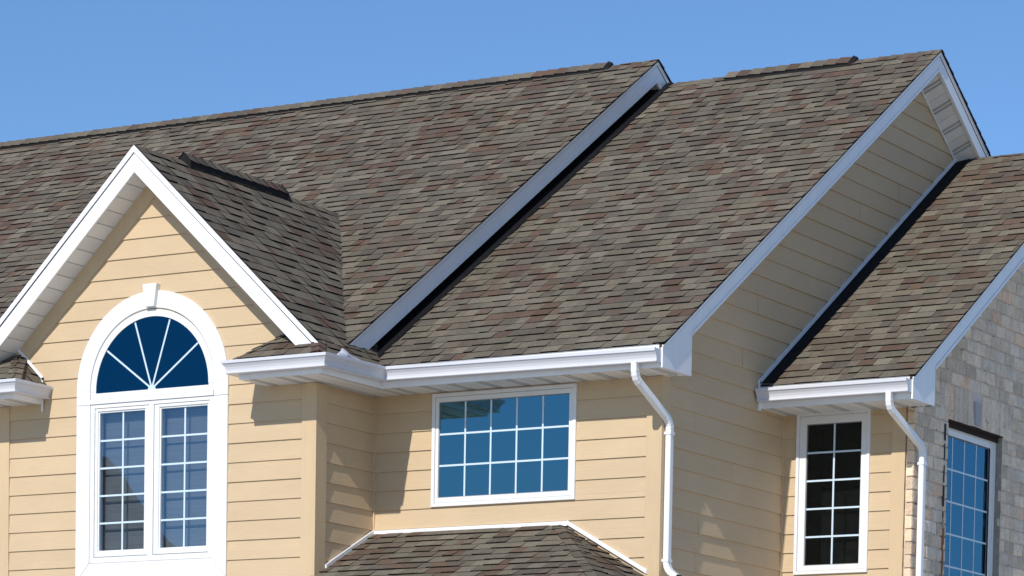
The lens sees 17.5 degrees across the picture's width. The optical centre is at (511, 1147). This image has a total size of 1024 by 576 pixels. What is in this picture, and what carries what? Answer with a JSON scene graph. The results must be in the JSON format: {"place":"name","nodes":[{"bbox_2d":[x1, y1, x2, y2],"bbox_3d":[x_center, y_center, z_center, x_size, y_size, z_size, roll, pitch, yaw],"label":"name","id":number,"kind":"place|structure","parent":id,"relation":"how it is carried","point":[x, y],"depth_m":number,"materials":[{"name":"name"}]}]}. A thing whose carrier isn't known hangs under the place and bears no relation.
{"place":"outdoors","nodes":[
{"label":"outdoors","id":0,"kind":"place"},
{"bbox_2d":[0,49,1023,575],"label":"house","id":1,"kind":"structure","parent":0,"point":[626,319],"depth_m":31.34,"materials":[{"name":"paint"}]},
{"bbox_2d":[75,283,229,575],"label":"arched window","id":2,"kind":"structure","parent":1,"relation":"in","point":[154,474],"depth_m":31.19,"materials":[{"name":"white plastic"}]},
{"bbox_2d":[431,383,577,506],"bbox_3d":[0.009,-6.405,30.490,1.535,1.032,0.378,3,5,31],"label":"window","id":3,"kind":"structure","parent":1,"relation":"in","point":[490,447],"depth_m":30.63,"materials":[{"name":"blue glass"}]},
{"bbox_2d":[793,410,871,574],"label":"window","id":4,"kind":"structure","parent":1,"relation":"in","point":[832,473],"depth_m":31.57,"materials":[{"name":"black glass"}]},
{"bbox_2d":[944,428,995,575],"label":"window","id":5,"kind":"structure","parent":1,"relation":"in","point":[971,463],"depth_m":32.70,"materials":[{"name":"blue glass"}]},
{"bbox_2d":[0,0,1023,155],"label":"sky","id":6,"kind":"structure","parent":0,"point":[67,66],"materials":[{"name":"blue"}]}
]}

